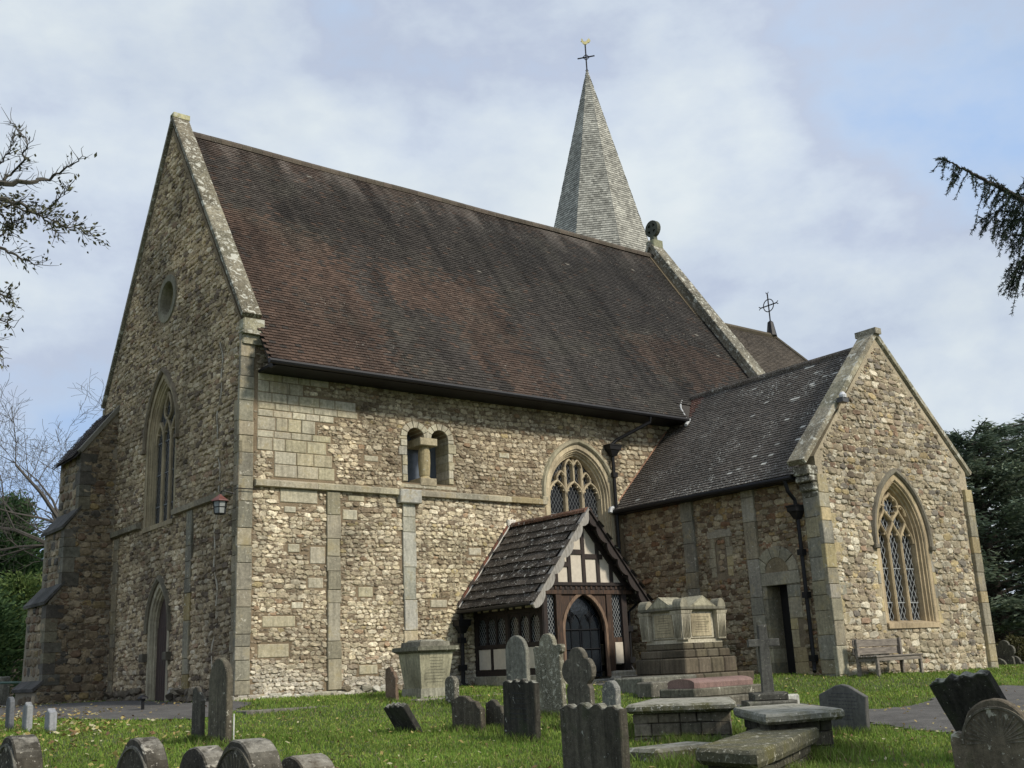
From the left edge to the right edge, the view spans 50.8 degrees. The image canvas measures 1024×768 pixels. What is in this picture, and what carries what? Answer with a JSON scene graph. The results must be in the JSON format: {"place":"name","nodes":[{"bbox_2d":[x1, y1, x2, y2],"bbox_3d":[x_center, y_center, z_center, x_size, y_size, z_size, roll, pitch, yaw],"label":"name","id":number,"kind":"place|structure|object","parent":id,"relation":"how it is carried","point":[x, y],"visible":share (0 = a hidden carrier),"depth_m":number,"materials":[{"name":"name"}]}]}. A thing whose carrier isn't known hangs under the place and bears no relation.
{"place":"outdoors","nodes":[
{"label":"outdoors","id":0,"kind":"place"},
{"bbox_2d":[0,701,251,719],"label":"path","id":1,"kind":"structure","parent":0,"point":[159,710],"depth_m":22.43,"materials":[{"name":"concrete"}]},
{"bbox_2d":[0,694,950,767],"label":"long grass","id":2,"kind":"structure","parent":0,"point":[832,753],"depth_m":14.58,"materials":[{"name":"green plant"}]},
{"bbox_2d":[0,0,1023,593],"label":"sky","id":3,"kind":"structure","parent":0,"point":[786,150],"materials":[{"name":"blue"}]},
{"bbox_2d":[0,655,1023,767],"bbox_3d":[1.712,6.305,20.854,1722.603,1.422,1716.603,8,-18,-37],"label":"ground","id":4,"kind":"structure","parent":0,"point":[634,696],"depth_m":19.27,"materials":[{"name":"green plant"}]},
{"bbox_2d":[0,676,10,704],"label":"gate post","id":5,"kind":"object","parent":4,"relation":"on","point":[4,691],"visible":0.64,"depth_m":32.88,"materials":[{"name":"grey stone"}]},
{"bbox_2d":[5,697,14,730],"bbox_3d":[-8.412,5.712,18.034,0.080,0.923,0.277,8,-22,-37],"label":"grave marker","id":6,"kind":"object","parent":4,"relation":"on","point":[9,714],"visible":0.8,"depth_m":18.02,"materials":[{"name":"stone"}]},
{"bbox_2d":[0,681,20,683],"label":"metal rail","id":7,"kind":"object","parent":4,"relation":"on","point":[14,682],"depth_m":31.11,"materials":[{"name":"grey metal"}]},
{"bbox_2d":[9,656,23,696],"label":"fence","id":8,"kind":"object","parent":4,"relation":"on","point":[13,670],"visible":0.07,"depth_m":40.84,"materials":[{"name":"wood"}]},
{"bbox_2d":[0,576,39,697],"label":"shrub","id":9,"kind":"object","parent":4,"relation":"on","point":[8,626],"visible":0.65,"depth_m":40.46,"materials":[{"name":"green plant"}]},
{"bbox_2d":[0,734,42,767],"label":"headstone","id":10,"kind":"object","parent":4,"relation":"on","point":[20,751],"visible":1,"depth_m":8.28,"materials":[{"name":"grey stone"}]},
{"bbox_2d":[0,566,42,684],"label":"shrub","id":11,"kind":"object","parent":4,"relation":"on","point":[28,585],"visible":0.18,"depth_m":43.32,"materials":[{"name":"green plant"}]},
{"bbox_2d":[0,487,44,617],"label":"cypress tree","id":12,"kind":"object","parent":4,"relation":"on","point":[24,560],"visible":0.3,"depth_m":53.09,"materials":[{"name":"green plant"}]},
{"bbox_2d":[22,702,32,730],"bbox_3d":[-7.933,5.633,17.616,0.100,0.834,0.277,8,-18,-37],"label":"grave marker","id":13,"kind":"object","parent":4,"relation":"on","point":[27,717],"visible":0.59,"depth_m":17.58,"materials":[{"name":"stone"}]},
{"bbox_2d":[44,708,56,733],"bbox_3d":[-7.375,5.561,17.203,0.120,0.738,0.276,8,-18,-37],"label":"grave marker","id":14,"kind":"object","parent":4,"relation":"on","point":[50,718],"visible":0.58,"depth_m":17.16,"materials":[{"name":"stone"}]},
{"bbox_2d":[0,372,105,582],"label":"bare tree","id":15,"kind":"object","parent":4,"relation":"on","point":[54,511],"visible":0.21,"depth_m":48.07,"materials":[{"name":"brown plant"}]},
{"bbox_2d":[0,107,110,369],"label":"oak tree","id":16,"kind":"object","parent":4,"relation":"on","point":[9,225],"visible":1,"depth_m":12.41,"materials":[{"name":"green plant"}]},
{"bbox_2d":[116,737,168,767],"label":"headstone","id":17,"kind":"object","parent":4,"relation":"on","point":[145,752],"visible":1,"depth_m":8.10,"materials":[{"name":"grey stone"}]},
{"bbox_2d":[138,695,147,709],"bbox_3d":[-7.654,6.661,22.337,0.220,0.410,0.220,8,-18,-37],"label":"path light","id":18,"kind":"object","parent":4,"relation":"on","point":[142,697],"visible":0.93,"depth_m":22.31,"materials":[{"name":"black metal"}]},
{"bbox_2d":[191,686,204,739],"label":"headstone","id":19,"kind":"object","parent":4,"relation":"on","point":[198,714],"visible":0.69,"depth_m":15.99,"materials":[{"name":"grey stone"}]},
{"bbox_2d":[179,745,222,767],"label":"headstone","id":20,"kind":"object","parent":4,"relation":"on","point":[203,757],"visible":0.88,"depth_m":8.51,"materials":[{"name":"grey stone"}]},
{"bbox_2d":[208,657,232,741],"bbox_3d":[-4.225,4.767,15.605,0.100,1.563,0.666,8,-18,-37],"label":"headstone","id":21,"kind":"object","parent":4,"relation":"on","point":[220,711],"visible":0.85,"depth_m":15.54,"materials":[{"name":"grey stone"}]},
{"bbox_2d":[233,714,234,738],"bbox_3d":[-3.958,4.963,15.320,0.019,0.525,0.022,8,-18,-37],"label":"marker stick","id":22,"kind":"object","parent":4,"relation":"on","point":[233,724],"visible":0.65,"depth_m":15.35,"materials":[{"name":"white paint"}]},
{"bbox_2d":[216,738,282,767],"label":"headstone","id":23,"kind":"object","parent":4,"relation":"on","point":[253,753],"visible":1,"depth_m":7.80,"materials":[{"name":"grey stone"}]},
{"bbox_2d":[233,706,326,714],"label":"grave slab","id":24,"kind":"structure","parent":4,"relation":"on","point":[250,712],"depth_m":20.28,"materials":[{"name":"grey stone"}]},
{"bbox_2d":[281,753,334,767],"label":"headstone","id":25,"kind":"object","parent":4,"relation":"on","point":[318,760],"visible":0.96,"depth_m":8.30,"materials":[{"name":"grey stone"}]},
{"bbox_2d":[385,666,398,700],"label":"headstone","id":26,"kind":"object","parent":4,"relation":"on","point":[391,685],"visible":0.68,"depth_m":21.63,"materials":[{"name":"stone"}]},
{"bbox_2d":[384,702,421,732],"bbox_3d":[-1.644,5.423,16.995,0.100,0.907,0.625,-32,5,-40],"label":"headstone","id":27,"kind":"object","parent":4,"relation":"on","point":[400,714],"visible":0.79,"depth_m":16.86,"materials":[{"name":"grey stone"}]},
{"bbox_2d":[392,639,487,701],"bbox_3d":[-1.428,6.101,22.560,2.150,1.470,1.250,8,-18,-37],"label":"chest tomb","id":28,"kind":"object","parent":4,"relation":"on","point":[425,664],"visible":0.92,"depth_m":22.08,"materials":[{"name":"stone"}]},
{"bbox_2d":[445,676,458,704],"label":"headstone","id":29,"kind":"object","parent":4,"relation":"on","point":[451,687],"visible":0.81,"depth_m":21.00,"materials":[{"name":"grey stone"}]},
{"bbox_2d":[451,695,485,731],"bbox_3d":[-0.681,5.395,17.024,0.100,0.924,0.811,8,-20,-37],"label":"headstone","id":30,"kind":"object","parent":4,"relation":"on","point":[469,710],"visible":0.53,"depth_m":17.02,"materials":[{"name":"grey stone"}]},
{"bbox_2d":[486,699,503,729],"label":"headstone","id":31,"kind":"object","parent":4,"relation":"on","point":[494,710],"visible":0.44,"depth_m":16.94,"materials":[{"name":"grey stone"}]},
{"bbox_2d":[11,38,998,705],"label":"church","id":32,"kind":"structure","parent":4,"relation":"on","point":[591,420],"depth_m":27.94,"materials":[{"name":"stone"}]},
{"bbox_2d":[140,367,179,533],"bbox_3d":[-9.079,1.636,28.285,0.480,4.326,2.590,8,-18,-37],"label":"window","id":33,"kind":"structure","parent":32,"relation":"in","point":[164,435],"depth_m":28.55,"materials":[{"name":"stone"}]},
{"bbox_2d":[211,488,255,514],"bbox_3d":[-6.182,2.595,23.808,0.980,0.592,0.364,8,-18,-37],"label":"wall lantern","id":34,"kind":"object","parent":32,"relation":"attached to","point":[219,501],"depth_m":23.53,"materials":[{"name":"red metal"}]},
{"bbox_2d":[398,421,456,490],"bbox_3d":[-2.301,1.877,27.469,1.720,1.695,0.700,8,-18,-37],"label":"window","id":35,"kind":"structure","parent":32,"relation":"in","point":[422,463],"depth_m":27.49,"materials":[{"name":"stone"}]},
{"bbox_2d":[541,438,619,544],"bbox_3d":[1.826,3.319,30.140,2.830,3.618,0.495,8,-18,-37],"label":"window","id":36,"kind":"structure","parent":32,"relation":"in","point":[571,487],"depth_m":30.50,"materials":[{"name":"stone"}]},
{"bbox_2d":[836,392,848,403],"bbox_3d":[8.227,0.328,26.789,0.240,0.260,0.215,8,-18,-37],"label":"security light","id":37,"kind":"object","parent":32,"relation":"attached to","point":[842,398],"visible":1,"depth_m":26.72,"materials":[{"name":"plastic"}]},
{"bbox_2d":[871,468,944,628],"bbox_3d":[9.813,4.130,27.360,2.884,4.047,0.495,8,-18,-37],"label":"window","id":38,"kind":"structure","parent":32,"relation":"in","point":[904,582],"depth_m":27.57,"materials":[{"name":"stone"}]},
{"bbox_2d":[0,664,1023,767],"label":"fallen leaves","id":39,"kind":"object","parent":4,"relation":"on","point":[78,731],"visible":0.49,"depth_m":17.41,"materials":[{"name":"plant"}]},
{"bbox_2d":[506,635,529,680],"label":"headstone","id":40,"kind":"object","parent":4,"relation":"on","point":[517,659],"visible":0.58,"depth_m":19.79,"materials":[{"name":"grey stone"}]},
{"bbox_2d":[503,679,540,742],"bbox_3d":[0.142,4.889,15.559,0.103,1.227,0.764,8,-17,-37],"label":"headstone","id":41,"kind":"object","parent":4,"relation":"on","point":[521,702],"visible":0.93,"depth_m":15.52,"materials":[{"name":"stone"}]},
{"bbox_2d":[533,633,566,714],"bbox_3d":[0.687,5.218,18.635,0.100,1.768,0.797,8,-20,-37],"label":"headstone","id":42,"kind":"object","parent":4,"relation":"on","point":[548,651],"visible":0.67,"depth_m":18.63,"materials":[{"name":"grey stone"}]},
{"bbox_2d":[562,647,595,704],"bbox_3d":[1.069,4.894,16.716,0.100,1.579,0.725,8,-19,-37],"label":"headstone","id":43,"kind":"object","parent":4,"relation":"on","point":[579,670],"visible":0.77,"depth_m":16.74,"materials":[{"name":"grey stone"}]},
{"bbox_2d":[560,702,629,767],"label":"headstone","id":44,"kind":"object","parent":4,"relation":"on","point":[595,735],"visible":1,"depth_m":10.84,"materials":[{"name":"grey stone"}]},
{"bbox_2d":[602,680,620,705],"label":"headstone","id":45,"kind":"object","parent":4,"relation":"on","point":[611,692],"visible":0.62,"depth_m":17.42,"materials":[{"name":"grey stone"}]},
{"bbox_2d":[614,674,696,698],"bbox_3d":[3.068,6.260,22.318,1.800,0.400,1.350,8,-18,-37],"label":"stone step","id":46,"kind":"object","parent":4,"relation":"on","point":[648,686],"visible":0.48,"depth_m":21.91,"materials":[{"name":"grey stone"}]},
{"bbox_2d":[621,595,753,680],"bbox_3d":[3.952,5.962,24.706,2.192,2.100,2.100,8,-18,-37],"label":"pedestal tomb","id":47,"kind":"object","parent":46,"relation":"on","point":[684,632],"visible":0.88,"depth_m":24.29,"materials":[{"name":"stone"}]},
{"bbox_2d":[629,741,711,761],"bbox_3d":[1.968,4.620,13.125,1.100,0.420,0.550,8,-18,-37],"label":"kerb stone","id":48,"kind":"object","parent":4,"relation":"on","point":[660,749],"visible":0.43,"depth_m":12.90,"materials":[{"name":"grey stone"}]},
{"bbox_2d":[626,697,735,742],"bbox_3d":[2.587,4.944,15.506,1.502,0.762,2.187,-7,-15,16],"label":"table tomb","id":49,"kind":"object","parent":4,"relation":"on","point":[695,715],"visible":0.66,"depth_m":14.67,"materials":[{"name":"grey stone"}]},
{"bbox_2d":[652,675,775,704],"bbox_3d":[3.939,5.951,20.437,2.520,0.768,1.190,8,-18,-37],"label":"ledger grave","id":50,"kind":"object","parent":4,"relation":"on","point":[737,689],"visible":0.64,"depth_m":19.94,"materials":[{"name":"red stone"}]},
{"bbox_2d":[695,727,818,767],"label":"table tomb","id":51,"kind":"object","parent":4,"relation":"on","point":[763,748],"visible":0.92,"depth_m":10.76,"materials":[{"name":"grey stone"}]},
{"bbox_2d":[741,625,797,706],"bbox_3d":[4.416,5.054,18.713,0.840,1.700,0.720,-3,-15,2],"label":"stone cross","id":52,"kind":"object","parent":4,"relation":"on","point":[767,694],"visible":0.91,"depth_m":18.65,"materials":[{"name":"grey stone"}]},
{"bbox_2d":[733,703,844,749],"bbox_3d":[3.452,4.451,13.479,1.079,0.758,2.537,-3,-15,0],"label":"table tomb","id":53,"kind":"object","parent":4,"relation":"on","point":[781,716],"visible":0.36,"depth_m":12.85,"materials":[{"name":"grey stone"}]},
{"bbox_2d":[788,694,799,703],"bbox_3d":[4.833,5.686,18.750,0.400,0.554,0.200,8,-18,-37],"label":"kerb stone","id":54,"kind":"object","parent":4,"relation":"on","point":[794,696],"visible":0.2,"depth_m":18.77,"materials":[{"name":"white stone"}]},
{"bbox_2d":[819,684,869,732],"bbox_3d":[4.802,4.873,15.537,0.727,1.055,0.103,-12,-17,41],"label":"headstone","id":55,"kind":"object","parent":4,"relation":"on","point":[852,702],"visible":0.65,"depth_m":15.49,"materials":[{"name":"stone"}]},
{"bbox_2d":[852,637,923,676],"bbox_3d":[8.719,6.376,24.911,1.860,0.990,0.630,8,-18,-37],"label":"park bench","id":56,"kind":"object","parent":4,"relation":"on","point":[900,656],"visible":0.91,"depth_m":24.95,"materials":[{"name":"grey wood"}]},
{"bbox_2d":[929,670,1006,730],"bbox_3d":[5.332,3.873,12.027,0.110,1.442,0.766,-26,-5,-40],"label":"headstone","id":57,"kind":"object","parent":4,"relation":"on","point":[958,697],"visible":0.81,"depth_m":12.06,"materials":[{"name":"grey stone"}]},
{"bbox_2d":[929,156,1023,315],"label":"conifer tree","id":58,"kind":"object","parent":4,"relation":"on","point":[1013,219],"visible":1,"depth_m":10.24,"materials":[{"name":"green plant"}]},
{"bbox_2d":[943,415,1023,656],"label":"cedar tree","id":59,"kind":"object","parent":4,"relation":"on","point":[1005,622],"visible":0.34,"depth_m":49.79,"materials":[{"name":"green plant"}]},
{"bbox_2d":[951,698,1023,767],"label":"headstone","id":60,"kind":"object","parent":4,"relation":"on","point":[990,734],"visible":1,"depth_m":8.36,"materials":[{"name":"grey stone"}]},
{"bbox_2d":[968,413,1023,633],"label":"cedar tree","id":61,"kind":"object","parent":4,"relation":"on","point":[1019,420],"visible":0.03,"depth_m":58.72,"materials":[{"name":"green plant"}]},
{"bbox_2d":[994,658,1006,664],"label":"headstone","id":62,"kind":"object","parent":4,"relation":"on","point":[1000,661],"visible":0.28,"depth_m":37.89,"materials":[{"name":"grey stone"}]},
{"bbox_2d":[996,640,1015,664],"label":"headstone","id":63,"kind":"object","parent":4,"relation":"on","point":[1005,650],"visible":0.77,"depth_m":38.06,"materials":[{"name":"grey stone"}]},
{"bbox_2d":[996,632,1023,661],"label":"shrub","id":64,"kind":"object","parent":4,"relation":"on","point":[1017,642],"visible":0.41,"depth_m":41.01,"materials":[{"name":"green plant"}]},
{"bbox_2d":[1013,656,1023,664],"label":"headstone","id":65,"kind":"object","parent":4,"relation":"on","point":[1018,660],"visible":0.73,"depth_m":37.93,"materials":[{"name":"grey stone"}]},
{"bbox_2d":[592,682,1023,732],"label":"path","id":66,"kind":"structure","parent":0,"point":[923,718],"depth_m":17.11,"materials":[{"name":"grey asphalt"}]}
]}

